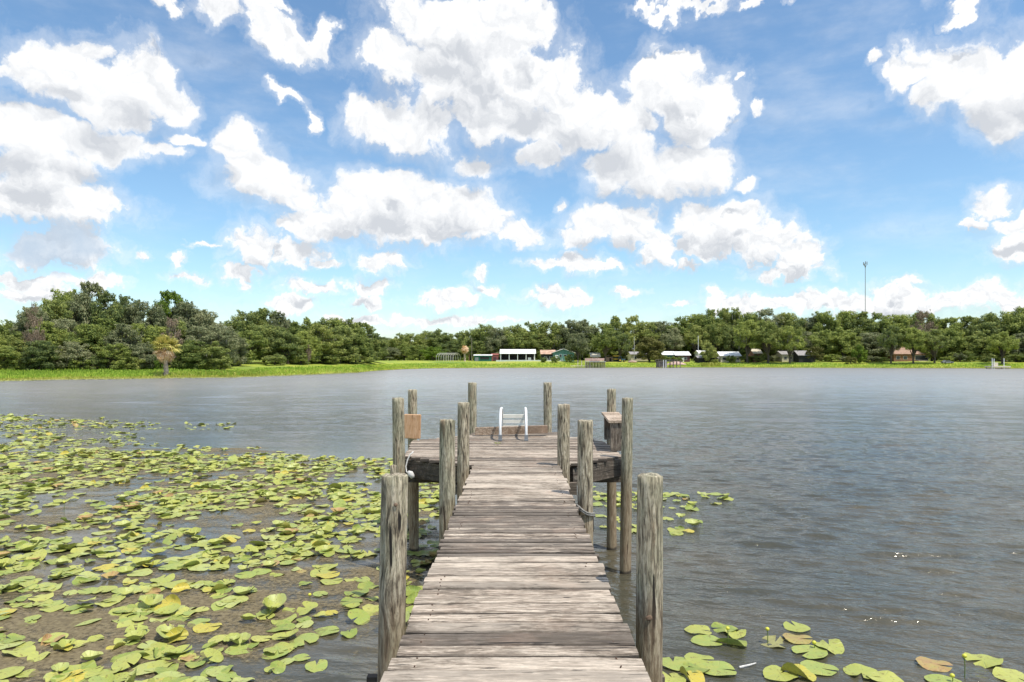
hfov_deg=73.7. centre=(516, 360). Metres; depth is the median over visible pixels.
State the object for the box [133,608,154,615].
lily pad
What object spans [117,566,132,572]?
lily pad
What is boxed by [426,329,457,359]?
live oak
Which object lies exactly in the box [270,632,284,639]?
lily pad
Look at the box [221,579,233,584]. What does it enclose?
lily pad
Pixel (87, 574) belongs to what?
lily pad
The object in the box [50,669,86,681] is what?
lily pad
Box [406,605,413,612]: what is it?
lily pad
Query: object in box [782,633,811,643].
lily pad
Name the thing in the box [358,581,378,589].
lily pad
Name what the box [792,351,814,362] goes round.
shed
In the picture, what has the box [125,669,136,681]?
lily pad
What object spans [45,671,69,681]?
lily pad
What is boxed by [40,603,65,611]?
lily pad
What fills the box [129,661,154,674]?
lily pad
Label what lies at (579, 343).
live oak
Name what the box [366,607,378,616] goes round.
lily pad
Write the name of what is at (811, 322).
live oak
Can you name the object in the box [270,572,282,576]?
lily pad
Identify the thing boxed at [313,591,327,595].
lily pad
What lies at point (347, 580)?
lily pad
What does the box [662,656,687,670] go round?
lily pad
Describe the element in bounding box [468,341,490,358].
live oak
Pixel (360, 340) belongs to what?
live oak
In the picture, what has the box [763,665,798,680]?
lily pad
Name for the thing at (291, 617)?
lily pad
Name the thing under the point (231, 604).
lily pad
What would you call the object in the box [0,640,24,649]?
lily pad
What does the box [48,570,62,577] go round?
lily pad
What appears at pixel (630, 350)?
live oak
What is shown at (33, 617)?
lily pad
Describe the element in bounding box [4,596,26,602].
lily pad
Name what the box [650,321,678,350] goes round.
live oak
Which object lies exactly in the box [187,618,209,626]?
lily pad
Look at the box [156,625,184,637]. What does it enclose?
lily pad
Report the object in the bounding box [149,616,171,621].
lily pad
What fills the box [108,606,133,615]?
lily pad
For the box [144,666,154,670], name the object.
lily pad
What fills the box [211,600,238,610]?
lily pad
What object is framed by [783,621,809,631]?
lily pad
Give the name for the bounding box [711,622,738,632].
lily pad
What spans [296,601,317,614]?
lily pad
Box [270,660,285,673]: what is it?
lily pad
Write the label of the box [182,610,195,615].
lily pad
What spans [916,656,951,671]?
lily pad
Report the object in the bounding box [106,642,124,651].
lily pad
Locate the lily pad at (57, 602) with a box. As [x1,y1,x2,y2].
[43,600,63,605]
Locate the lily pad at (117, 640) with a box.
[114,638,132,644]
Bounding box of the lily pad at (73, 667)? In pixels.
[59,664,82,674]
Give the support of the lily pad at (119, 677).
on the algae film
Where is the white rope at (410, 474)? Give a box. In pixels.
[405,452,413,478]
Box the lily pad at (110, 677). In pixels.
[101,674,114,681]
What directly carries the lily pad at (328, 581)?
on the algae film
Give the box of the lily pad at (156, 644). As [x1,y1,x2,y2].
[144,642,166,649]
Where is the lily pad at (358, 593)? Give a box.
[344,589,368,596]
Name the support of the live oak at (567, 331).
on the ground at (253, 364)
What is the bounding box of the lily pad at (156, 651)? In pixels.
[154,647,167,658]
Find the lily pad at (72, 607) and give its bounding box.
[63,604,84,610]
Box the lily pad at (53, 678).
[50,675,64,681]
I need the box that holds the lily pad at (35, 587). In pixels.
[28,584,44,589]
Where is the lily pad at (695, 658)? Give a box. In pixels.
[684,653,713,664]
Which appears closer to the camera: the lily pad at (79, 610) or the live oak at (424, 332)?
the lily pad at (79, 610)
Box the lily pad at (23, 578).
[10,576,34,581]
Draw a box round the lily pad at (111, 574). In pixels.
[101,571,118,577]
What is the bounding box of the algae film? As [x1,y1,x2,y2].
[0,415,438,681]
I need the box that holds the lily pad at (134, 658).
[111,652,140,670]
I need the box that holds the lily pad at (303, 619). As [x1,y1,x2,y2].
[296,616,311,621]
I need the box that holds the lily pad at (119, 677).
[114,672,131,681]
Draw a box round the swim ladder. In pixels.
[498,407,527,440]
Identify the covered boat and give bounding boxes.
[667,361,685,364]
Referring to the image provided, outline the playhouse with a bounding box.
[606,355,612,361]
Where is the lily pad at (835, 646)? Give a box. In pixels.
[815,639,843,654]
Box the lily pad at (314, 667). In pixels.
[305,659,327,672]
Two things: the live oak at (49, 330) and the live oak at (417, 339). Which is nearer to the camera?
the live oak at (49, 330)
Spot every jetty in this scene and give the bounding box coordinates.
[581,358,605,367]
[655,359,680,367]
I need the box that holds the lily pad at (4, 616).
[0,614,10,619]
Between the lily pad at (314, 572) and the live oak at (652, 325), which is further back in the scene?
the live oak at (652, 325)
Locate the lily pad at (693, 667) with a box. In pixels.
[683,661,708,672]
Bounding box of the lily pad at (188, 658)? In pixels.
[180,654,196,660]
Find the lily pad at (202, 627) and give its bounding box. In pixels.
[193,623,221,632]
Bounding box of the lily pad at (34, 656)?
[27,651,49,661]
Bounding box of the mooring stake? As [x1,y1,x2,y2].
[390,465,396,473]
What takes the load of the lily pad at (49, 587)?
on the algae film
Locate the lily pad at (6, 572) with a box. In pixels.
[3,569,12,574]
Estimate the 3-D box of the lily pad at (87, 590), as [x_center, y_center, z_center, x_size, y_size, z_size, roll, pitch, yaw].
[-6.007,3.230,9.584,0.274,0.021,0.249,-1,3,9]
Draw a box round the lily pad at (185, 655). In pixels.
[178,653,198,661]
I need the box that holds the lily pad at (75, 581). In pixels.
[72,577,87,584]
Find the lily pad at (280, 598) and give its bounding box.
[262,593,286,607]
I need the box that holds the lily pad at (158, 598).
[139,594,162,605]
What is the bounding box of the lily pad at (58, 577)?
[48,573,69,578]
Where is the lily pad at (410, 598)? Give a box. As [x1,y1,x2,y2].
[406,592,417,603]
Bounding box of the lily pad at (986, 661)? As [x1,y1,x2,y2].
[964,652,1002,667]
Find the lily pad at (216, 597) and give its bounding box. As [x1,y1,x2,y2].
[212,594,227,598]
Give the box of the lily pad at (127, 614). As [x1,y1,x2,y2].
[120,609,136,616]
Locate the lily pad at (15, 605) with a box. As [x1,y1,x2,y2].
[9,602,28,607]
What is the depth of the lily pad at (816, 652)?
7.57 m
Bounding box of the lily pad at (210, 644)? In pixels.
[202,641,217,649]
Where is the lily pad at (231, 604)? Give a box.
[216,598,241,607]
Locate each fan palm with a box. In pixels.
[149,334,181,375]
[460,345,468,360]
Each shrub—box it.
[0,357,24,369]
[17,355,42,369]
[49,355,68,369]
[67,356,91,369]
[89,354,106,369]
[116,356,144,369]
[151,357,163,369]
[170,356,190,368]
[189,355,209,369]
[208,356,232,369]
[230,355,252,365]
[261,354,286,364]
[290,355,310,364]
[318,354,340,363]
[341,355,361,363]
[551,356,559,361]
[564,354,575,361]
[726,355,736,361]
[738,356,752,361]
[751,354,765,361]
[769,355,779,360]
[823,354,840,360]
[837,356,847,361]
[865,356,880,361]
[875,357,889,361]
[940,356,954,360]
[953,352,967,360]
[963,353,978,361]
[980,356,993,361]
[1005,352,1023,361]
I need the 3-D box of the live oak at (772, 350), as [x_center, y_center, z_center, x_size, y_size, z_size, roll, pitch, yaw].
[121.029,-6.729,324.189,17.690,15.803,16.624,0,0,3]
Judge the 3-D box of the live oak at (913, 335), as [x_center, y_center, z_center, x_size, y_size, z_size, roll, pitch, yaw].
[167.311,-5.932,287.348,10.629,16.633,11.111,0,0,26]
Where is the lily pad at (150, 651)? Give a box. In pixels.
[143,645,175,659]
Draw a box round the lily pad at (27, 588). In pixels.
[17,584,38,592]
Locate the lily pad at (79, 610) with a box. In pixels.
[70,608,86,613]
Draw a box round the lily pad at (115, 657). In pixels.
[110,652,129,662]
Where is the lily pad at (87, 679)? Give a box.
[71,669,108,681]
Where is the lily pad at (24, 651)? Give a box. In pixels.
[2,645,35,656]
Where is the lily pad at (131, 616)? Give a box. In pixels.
[116,612,139,622]
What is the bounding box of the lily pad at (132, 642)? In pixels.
[118,639,140,645]
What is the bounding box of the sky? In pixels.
[0,0,1023,341]
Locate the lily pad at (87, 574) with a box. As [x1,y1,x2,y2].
[76,571,100,577]
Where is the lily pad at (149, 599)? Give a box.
[135,594,153,607]
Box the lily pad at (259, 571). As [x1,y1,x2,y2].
[253,568,271,574]
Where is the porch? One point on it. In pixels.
(548, 354)
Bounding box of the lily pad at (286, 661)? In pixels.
[280,658,294,664]
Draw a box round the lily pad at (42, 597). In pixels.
[28,592,53,601]
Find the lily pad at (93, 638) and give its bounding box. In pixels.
[87,634,103,641]
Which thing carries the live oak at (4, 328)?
on the ground at (253, 364)
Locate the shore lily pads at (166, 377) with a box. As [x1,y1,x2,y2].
[0,372,358,380]
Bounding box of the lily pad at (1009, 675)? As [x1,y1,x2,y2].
[992,667,1023,681]
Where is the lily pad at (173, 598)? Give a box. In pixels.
[155,594,180,605]
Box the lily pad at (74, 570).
[62,567,83,573]
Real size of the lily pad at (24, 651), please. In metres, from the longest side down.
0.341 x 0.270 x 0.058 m
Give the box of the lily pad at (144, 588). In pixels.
[132,586,153,593]
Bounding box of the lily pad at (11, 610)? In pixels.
[0,609,16,615]
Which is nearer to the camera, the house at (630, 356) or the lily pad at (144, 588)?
the lily pad at (144, 588)
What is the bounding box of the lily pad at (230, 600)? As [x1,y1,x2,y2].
[221,598,235,602]
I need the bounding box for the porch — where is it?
[540,350,554,359]
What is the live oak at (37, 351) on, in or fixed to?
on the ground at (253, 364)
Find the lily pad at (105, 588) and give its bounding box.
[92,586,117,592]
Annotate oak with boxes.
[0,320,15,347]
[0,334,27,364]
[0,335,10,360]
[0,345,25,368]
[2,319,16,334]
[9,306,51,343]
[11,330,46,349]
[19,340,59,369]
[32,320,73,355]
[34,298,78,334]
[50,288,75,312]
[50,318,82,350]
[54,341,96,367]
[60,323,106,358]
[66,280,111,326]
[80,317,119,360]
[88,291,129,326]
[96,343,133,369]
[100,323,149,368]
[107,294,142,319]
[118,300,166,337]
[119,323,160,359]
[128,342,157,368]
[144,289,188,363]
[146,327,176,366]
[165,301,207,335]
[168,319,188,365]
[171,339,213,368]
[179,325,221,368]
[184,309,221,334]
[190,340,231,369]
[202,326,237,368]
[206,324,241,357]
[222,309,260,340]
[231,333,249,365]
[235,331,269,363]
[248,325,289,360]
[249,307,281,361]
[267,311,293,332]
[268,330,306,363]
[282,321,305,362]
[285,330,322,362]
[300,316,323,356]
[307,324,343,362]
[313,317,346,334]
[330,325,361,362]
[331,317,366,358]
[342,328,375,362]
[355,322,380,361]
[362,333,389,359]
[368,345,382,362]
[381,347,401,360]
[384,332,402,360]
[395,343,411,360]
[397,333,427,360]
[406,345,428,360]
[420,330,440,359]
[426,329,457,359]
[440,341,463,359]
[444,333,467,359]
[457,328,480,360]
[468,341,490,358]
[469,323,493,357]
[484,327,511,359]
[495,333,527,352]
[497,324,533,353]
[522,333,548,359]
[524,321,545,358]
[535,320,564,356]
[546,333,565,350]
[555,319,577,355]
[563,319,602,360]
[567,332,588,361]
[576,333,603,357]
[584,322,618,354]
[591,329,618,360]
[600,348,623,360]
[602,315,628,357]
[610,330,632,358]
[611,339,641,360]
[620,315,650,356]
[635,322,661,352]
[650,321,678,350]
[660,327,684,350]
[661,316,695,351]
[678,313,706,360]
[682,324,707,351]
[692,308,727,350]
[699,341,724,351]
[700,343,718,362]
[701,322,726,350]
[716,307,744,327]
[717,325,735,350]
[719,338,745,357]
[730,312,765,350]
[733,319,761,362]
[734,327,770,358]
[750,319,784,362]
[757,308,784,360]
[760,340,785,360]
[773,312,798,330]
[775,325,804,362]
[775,335,807,351]
[793,317,806,335]
[802,331,820,348]
[803,314,824,331]
[807,329,841,357]
[808,311,843,360]
[823,326,864,359]
[830,310,860,354]
[843,311,879,354]
[857,332,893,360]
[859,312,896,360]
[875,325,905,363]
[880,314,912,334]
[900,312,925,325]
[900,326,928,363]
[902,312,939,332]
[919,329,950,363]
[924,312,947,360]
[924,335,950,360]
[933,317,972,360]
[933,328,969,357]
[944,315,986,337]
[947,341,982,360]
[960,329,1000,359]
[962,312,1007,343]
[980,311,1022,336]
[981,337,1014,360]
[986,331,1019,363]
[996,306,1023,340]
[1004,349,1023,361]
[1010,332,1023,360]
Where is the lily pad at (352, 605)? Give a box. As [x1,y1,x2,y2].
[344,603,359,607]
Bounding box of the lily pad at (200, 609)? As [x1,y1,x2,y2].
[197,606,208,611]
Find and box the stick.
[739,663,755,667]
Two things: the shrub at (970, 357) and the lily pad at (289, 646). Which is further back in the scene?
the shrub at (970, 357)
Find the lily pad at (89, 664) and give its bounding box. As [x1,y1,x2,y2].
[62,660,96,673]
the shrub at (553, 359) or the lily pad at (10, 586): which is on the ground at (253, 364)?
the shrub at (553, 359)
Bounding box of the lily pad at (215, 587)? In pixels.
[202,584,227,593]
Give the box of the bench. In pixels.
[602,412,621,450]
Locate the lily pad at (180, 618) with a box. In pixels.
[167,614,189,622]
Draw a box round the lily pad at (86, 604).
[77,603,92,608]
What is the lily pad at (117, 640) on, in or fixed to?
on the algae film
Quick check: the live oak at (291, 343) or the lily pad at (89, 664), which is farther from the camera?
the live oak at (291, 343)
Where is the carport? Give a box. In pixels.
[694,356,717,362]
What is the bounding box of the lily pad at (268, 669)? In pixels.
[264,666,275,671]
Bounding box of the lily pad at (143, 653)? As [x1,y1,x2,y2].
[125,650,149,656]
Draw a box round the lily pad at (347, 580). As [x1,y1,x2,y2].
[344,577,358,581]
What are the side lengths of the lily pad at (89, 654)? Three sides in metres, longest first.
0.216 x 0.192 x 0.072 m
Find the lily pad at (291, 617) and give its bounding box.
[271,613,296,623]
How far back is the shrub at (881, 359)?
298.49 m
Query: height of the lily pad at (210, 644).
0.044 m
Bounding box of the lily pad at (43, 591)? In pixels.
[33,585,55,591]
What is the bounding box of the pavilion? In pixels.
[500,349,535,359]
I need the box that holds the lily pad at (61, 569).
[50,567,73,572]
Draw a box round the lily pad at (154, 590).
[145,587,160,594]
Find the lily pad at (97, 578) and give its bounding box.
[82,576,100,581]
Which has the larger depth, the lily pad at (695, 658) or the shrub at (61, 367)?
the shrub at (61, 367)
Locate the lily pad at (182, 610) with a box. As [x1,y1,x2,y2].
[175,607,197,617]
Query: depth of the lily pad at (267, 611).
8.73 m
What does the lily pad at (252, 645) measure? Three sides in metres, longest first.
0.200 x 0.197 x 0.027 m
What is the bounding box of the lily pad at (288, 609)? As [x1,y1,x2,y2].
[283,607,294,611]
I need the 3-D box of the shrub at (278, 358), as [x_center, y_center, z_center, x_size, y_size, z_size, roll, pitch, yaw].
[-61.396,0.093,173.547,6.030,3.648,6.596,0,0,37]
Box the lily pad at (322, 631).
[314,626,338,635]
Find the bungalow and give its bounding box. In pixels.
[716,352,741,361]
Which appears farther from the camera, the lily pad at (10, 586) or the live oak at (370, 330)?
the live oak at (370, 330)
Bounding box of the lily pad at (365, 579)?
[355,576,369,581]
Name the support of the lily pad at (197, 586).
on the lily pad
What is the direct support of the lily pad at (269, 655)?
on the algae film
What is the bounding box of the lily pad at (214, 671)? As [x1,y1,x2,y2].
[206,665,227,676]
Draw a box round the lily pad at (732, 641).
[716,638,746,645]
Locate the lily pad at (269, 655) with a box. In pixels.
[261,646,288,658]
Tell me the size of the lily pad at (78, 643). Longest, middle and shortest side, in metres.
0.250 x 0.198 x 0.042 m
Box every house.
[552,349,574,360]
[589,353,600,357]
[627,352,647,360]
[659,351,674,361]
[673,351,690,361]
[694,350,714,355]
[748,349,762,361]
[773,351,793,361]
[883,347,928,361]
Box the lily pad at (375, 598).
[366,596,378,600]
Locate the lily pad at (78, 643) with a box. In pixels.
[73,640,90,647]
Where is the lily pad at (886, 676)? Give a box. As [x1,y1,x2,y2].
[866,670,903,681]
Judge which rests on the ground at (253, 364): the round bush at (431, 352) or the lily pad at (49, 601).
the round bush at (431, 352)
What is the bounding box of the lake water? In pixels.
[0,368,1023,681]
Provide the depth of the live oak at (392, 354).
344.96 m
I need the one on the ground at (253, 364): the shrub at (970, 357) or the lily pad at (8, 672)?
the shrub at (970, 357)
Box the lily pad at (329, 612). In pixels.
[325,610,337,614]
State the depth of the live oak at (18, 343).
126.81 m
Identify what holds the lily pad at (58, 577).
on the algae film
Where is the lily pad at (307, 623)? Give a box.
[295,620,313,627]
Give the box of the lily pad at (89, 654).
[80,650,102,659]
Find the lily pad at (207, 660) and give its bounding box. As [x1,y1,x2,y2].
[200,656,213,662]
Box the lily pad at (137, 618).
[132,615,147,620]
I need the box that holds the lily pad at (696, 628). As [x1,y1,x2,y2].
[684,625,711,634]
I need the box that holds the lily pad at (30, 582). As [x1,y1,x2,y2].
[15,578,37,586]
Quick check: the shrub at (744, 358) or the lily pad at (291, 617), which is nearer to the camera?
the lily pad at (291, 617)
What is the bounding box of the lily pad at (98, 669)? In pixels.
[83,666,103,671]
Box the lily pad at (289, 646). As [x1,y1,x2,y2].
[263,642,292,652]
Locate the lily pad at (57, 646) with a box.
[53,643,72,650]
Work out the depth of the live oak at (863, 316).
333.02 m
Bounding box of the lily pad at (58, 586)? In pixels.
[40,583,61,592]
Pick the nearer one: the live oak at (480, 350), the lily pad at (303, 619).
the lily pad at (303, 619)
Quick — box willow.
[635,336,665,361]
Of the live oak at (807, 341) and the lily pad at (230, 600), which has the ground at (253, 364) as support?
the live oak at (807, 341)
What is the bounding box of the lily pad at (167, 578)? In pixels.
[150,573,174,582]
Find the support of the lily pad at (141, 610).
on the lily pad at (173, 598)
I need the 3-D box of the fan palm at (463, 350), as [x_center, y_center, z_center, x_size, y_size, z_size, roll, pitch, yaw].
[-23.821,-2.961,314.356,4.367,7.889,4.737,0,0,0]
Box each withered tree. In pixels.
[21,301,44,355]
[160,316,182,365]
[305,345,311,364]
[910,309,932,330]
[925,322,938,360]
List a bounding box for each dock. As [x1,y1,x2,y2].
[367,382,664,681]
[985,358,1010,368]
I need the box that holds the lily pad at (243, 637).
[229,632,250,643]
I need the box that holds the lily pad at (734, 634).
[725,628,745,638]
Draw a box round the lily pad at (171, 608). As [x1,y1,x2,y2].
[154,603,180,614]
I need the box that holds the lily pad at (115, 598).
[100,595,125,601]
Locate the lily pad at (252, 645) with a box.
[248,642,258,648]
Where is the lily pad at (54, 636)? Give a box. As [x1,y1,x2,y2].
[38,632,68,641]
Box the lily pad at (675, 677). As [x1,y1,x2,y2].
[662,671,685,681]
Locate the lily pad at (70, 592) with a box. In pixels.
[63,590,77,594]
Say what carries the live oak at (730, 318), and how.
on the ground at (253, 364)
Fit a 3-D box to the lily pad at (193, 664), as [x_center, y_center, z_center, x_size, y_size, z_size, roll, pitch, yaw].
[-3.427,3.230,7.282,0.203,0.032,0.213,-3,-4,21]
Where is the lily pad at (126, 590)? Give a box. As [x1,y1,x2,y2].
[118,587,134,594]
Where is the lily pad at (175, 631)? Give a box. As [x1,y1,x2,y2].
[163,626,188,643]
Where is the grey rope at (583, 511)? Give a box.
[576,504,595,516]
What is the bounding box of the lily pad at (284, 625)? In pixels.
[267,620,294,631]
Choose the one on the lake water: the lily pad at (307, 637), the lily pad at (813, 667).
the lily pad at (813, 667)
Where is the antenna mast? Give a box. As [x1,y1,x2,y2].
[863,261,866,310]
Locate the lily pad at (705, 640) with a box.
[690,635,721,645]
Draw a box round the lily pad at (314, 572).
[310,569,329,576]
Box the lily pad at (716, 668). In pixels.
[698,661,736,675]
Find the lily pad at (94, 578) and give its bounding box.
[80,577,95,582]
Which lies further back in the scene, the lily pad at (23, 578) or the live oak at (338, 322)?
the live oak at (338, 322)
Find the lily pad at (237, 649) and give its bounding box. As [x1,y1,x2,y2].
[224,644,252,654]
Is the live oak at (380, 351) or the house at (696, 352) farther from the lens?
the house at (696, 352)
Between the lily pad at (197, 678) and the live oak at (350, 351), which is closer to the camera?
the lily pad at (197, 678)
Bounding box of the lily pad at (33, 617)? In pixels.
[24,614,40,622]
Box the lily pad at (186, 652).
[177,650,193,655]
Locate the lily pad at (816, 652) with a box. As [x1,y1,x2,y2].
[792,645,827,658]
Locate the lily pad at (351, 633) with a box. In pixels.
[340,628,356,637]
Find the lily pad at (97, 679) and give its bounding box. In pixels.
[88,676,116,681]
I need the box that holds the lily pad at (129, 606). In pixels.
[113,604,138,612]
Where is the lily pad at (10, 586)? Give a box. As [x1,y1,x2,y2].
[0,583,18,588]
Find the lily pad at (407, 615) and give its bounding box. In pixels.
[406,611,409,621]
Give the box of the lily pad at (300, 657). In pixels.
[292,654,310,660]
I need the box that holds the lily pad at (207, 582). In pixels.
[194,580,212,585]
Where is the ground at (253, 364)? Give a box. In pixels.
[0,360,1023,379]
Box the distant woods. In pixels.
[252,340,979,360]
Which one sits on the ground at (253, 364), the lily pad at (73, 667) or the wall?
the wall
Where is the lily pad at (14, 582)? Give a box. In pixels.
[6,581,24,587]
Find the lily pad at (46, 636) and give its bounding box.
[41,633,65,645]
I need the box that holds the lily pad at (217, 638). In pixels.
[208,635,226,642]
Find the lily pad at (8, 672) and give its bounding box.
[0,666,24,678]
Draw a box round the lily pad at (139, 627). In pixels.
[125,624,147,632]
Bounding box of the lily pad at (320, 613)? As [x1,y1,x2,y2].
[312,611,328,616]
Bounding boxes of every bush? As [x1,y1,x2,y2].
[420,346,446,360]
[805,346,824,361]
[845,356,856,363]
[850,345,867,362]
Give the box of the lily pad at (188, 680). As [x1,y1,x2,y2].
[180,678,193,681]
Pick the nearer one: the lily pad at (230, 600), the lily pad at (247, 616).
the lily pad at (247, 616)
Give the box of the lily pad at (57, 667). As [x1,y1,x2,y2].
[51,662,68,671]
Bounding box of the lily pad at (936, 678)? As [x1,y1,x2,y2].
[924,674,961,681]
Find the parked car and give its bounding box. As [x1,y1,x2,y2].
[941,360,953,363]
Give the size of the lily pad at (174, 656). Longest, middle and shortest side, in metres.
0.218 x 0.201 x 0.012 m
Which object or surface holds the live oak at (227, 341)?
on the ground at (253, 364)
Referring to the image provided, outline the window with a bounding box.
[915,355,923,359]
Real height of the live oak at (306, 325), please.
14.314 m
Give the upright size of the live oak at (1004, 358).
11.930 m
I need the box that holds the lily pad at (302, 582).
[299,581,311,585]
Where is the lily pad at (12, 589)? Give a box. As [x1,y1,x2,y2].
[1,586,21,591]
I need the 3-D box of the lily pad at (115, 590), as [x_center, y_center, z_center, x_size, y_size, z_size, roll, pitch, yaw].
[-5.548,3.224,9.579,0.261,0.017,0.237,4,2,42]
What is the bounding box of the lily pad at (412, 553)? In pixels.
[407,550,419,555]
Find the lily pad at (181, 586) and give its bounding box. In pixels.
[171,582,190,592]
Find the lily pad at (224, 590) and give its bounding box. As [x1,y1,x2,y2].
[216,587,232,593]
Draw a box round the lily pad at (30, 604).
[23,602,40,606]
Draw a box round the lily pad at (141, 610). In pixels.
[137,607,153,612]
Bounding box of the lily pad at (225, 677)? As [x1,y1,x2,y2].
[216,672,240,681]
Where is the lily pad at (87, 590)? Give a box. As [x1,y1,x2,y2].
[78,587,98,594]
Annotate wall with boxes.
[496,360,562,360]
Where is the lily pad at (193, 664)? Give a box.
[185,659,206,667]
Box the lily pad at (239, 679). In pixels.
[231,677,253,681]
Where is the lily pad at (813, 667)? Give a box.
[800,660,838,675]
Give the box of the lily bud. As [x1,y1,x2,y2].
[962,654,966,677]
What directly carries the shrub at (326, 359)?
on the ground at (253, 364)
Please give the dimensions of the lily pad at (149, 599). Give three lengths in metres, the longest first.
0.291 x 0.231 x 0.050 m
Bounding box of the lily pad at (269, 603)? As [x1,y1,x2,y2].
[264,597,281,608]
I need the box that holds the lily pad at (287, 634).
[278,628,298,637]
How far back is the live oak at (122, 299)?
158.33 m
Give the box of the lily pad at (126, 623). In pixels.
[117,620,143,627]
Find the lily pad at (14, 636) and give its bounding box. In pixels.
[0,633,25,642]
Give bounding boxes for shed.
[473,355,491,360]
[491,354,498,360]
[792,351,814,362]
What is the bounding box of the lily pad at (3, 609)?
[0,608,9,614]
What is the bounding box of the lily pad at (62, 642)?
[58,639,75,646]
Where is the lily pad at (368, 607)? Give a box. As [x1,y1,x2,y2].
[362,604,378,611]
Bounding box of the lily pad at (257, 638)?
[251,635,271,641]
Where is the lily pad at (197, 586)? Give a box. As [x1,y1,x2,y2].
[190,583,203,588]
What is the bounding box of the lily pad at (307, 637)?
[289,633,318,645]
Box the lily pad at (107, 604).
[95,598,120,606]
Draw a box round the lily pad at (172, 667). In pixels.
[155,663,178,673]
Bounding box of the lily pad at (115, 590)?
[111,587,125,593]
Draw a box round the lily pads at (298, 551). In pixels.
[0,413,733,681]
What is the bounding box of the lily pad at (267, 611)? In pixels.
[256,607,276,615]
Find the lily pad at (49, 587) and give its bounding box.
[39,585,56,591]
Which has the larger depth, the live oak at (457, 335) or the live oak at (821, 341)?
the live oak at (457, 335)
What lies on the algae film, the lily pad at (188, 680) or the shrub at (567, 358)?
the lily pad at (188, 680)
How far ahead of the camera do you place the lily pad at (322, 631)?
8.19 m
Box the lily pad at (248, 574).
[235,571,255,578]
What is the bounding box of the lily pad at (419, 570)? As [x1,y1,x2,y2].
[415,568,425,572]
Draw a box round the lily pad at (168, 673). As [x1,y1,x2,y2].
[153,671,185,679]
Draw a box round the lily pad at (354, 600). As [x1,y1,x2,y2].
[340,597,362,605]
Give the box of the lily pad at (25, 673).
[14,669,37,677]
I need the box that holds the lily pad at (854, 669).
[843,663,876,678]
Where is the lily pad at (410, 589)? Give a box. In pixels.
[406,585,421,595]
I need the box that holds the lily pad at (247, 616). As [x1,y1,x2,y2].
[240,613,256,619]
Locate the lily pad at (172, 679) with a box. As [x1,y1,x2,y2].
[162,676,194,681]
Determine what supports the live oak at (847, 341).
on the ground at (253, 364)
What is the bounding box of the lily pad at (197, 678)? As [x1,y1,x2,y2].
[182,676,209,681]
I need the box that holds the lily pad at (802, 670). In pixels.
[781,662,816,680]
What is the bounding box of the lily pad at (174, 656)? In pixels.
[160,654,178,659]
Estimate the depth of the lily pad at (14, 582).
9.88 m
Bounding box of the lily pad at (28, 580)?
[19,578,42,582]
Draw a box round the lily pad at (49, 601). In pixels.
[32,599,52,606]
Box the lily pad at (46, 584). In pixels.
[41,582,56,587]
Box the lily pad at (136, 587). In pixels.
[129,584,150,590]
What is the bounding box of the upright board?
[404,414,420,438]
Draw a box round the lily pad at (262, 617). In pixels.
[257,613,274,619]
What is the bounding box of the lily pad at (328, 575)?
[316,571,339,577]
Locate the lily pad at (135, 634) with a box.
[123,630,146,639]
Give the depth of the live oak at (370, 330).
223.08 m
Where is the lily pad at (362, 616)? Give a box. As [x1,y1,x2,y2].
[348,608,369,624]
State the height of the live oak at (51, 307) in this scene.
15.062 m
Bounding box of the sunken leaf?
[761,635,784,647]
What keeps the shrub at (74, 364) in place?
on the ground at (253, 364)
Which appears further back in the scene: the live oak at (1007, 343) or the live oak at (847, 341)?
the live oak at (847, 341)
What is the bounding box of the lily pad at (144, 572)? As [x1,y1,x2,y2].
[127,568,152,575]
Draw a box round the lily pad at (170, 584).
[161,580,186,587]
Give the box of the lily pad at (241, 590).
[233,586,254,594]
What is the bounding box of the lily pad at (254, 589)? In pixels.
[248,587,257,592]
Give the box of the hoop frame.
[436,353,460,360]
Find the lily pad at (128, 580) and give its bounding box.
[123,578,138,584]
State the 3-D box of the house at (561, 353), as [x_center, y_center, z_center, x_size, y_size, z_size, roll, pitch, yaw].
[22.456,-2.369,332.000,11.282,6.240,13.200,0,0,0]
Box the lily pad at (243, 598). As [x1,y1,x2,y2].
[222,595,248,604]
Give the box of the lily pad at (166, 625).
[159,623,174,631]
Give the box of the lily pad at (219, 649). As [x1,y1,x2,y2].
[200,647,223,655]
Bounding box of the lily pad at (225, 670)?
[200,665,233,676]
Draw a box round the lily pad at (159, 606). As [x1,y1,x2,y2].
[154,604,170,611]
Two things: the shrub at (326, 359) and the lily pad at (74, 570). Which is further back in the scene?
the shrub at (326, 359)
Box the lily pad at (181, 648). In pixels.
[164,644,191,653]
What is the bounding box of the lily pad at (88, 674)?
[84,667,121,677]
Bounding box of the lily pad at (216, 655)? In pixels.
[204,648,223,661]
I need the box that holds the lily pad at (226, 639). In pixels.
[223,633,239,641]
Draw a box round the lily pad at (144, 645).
[137,640,155,648]
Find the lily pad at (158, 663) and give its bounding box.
[147,660,172,668]
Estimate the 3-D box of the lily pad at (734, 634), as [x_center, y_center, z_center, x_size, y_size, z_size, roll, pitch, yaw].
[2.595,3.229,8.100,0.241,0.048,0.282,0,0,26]
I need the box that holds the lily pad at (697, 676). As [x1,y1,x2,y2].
[679,666,704,681]
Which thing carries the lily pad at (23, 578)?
on the algae film
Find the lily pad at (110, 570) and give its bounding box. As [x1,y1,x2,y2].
[103,567,117,572]
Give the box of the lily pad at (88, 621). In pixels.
[74,618,101,626]
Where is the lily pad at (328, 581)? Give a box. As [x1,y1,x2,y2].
[320,578,341,584]
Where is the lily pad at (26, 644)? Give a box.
[15,641,34,647]

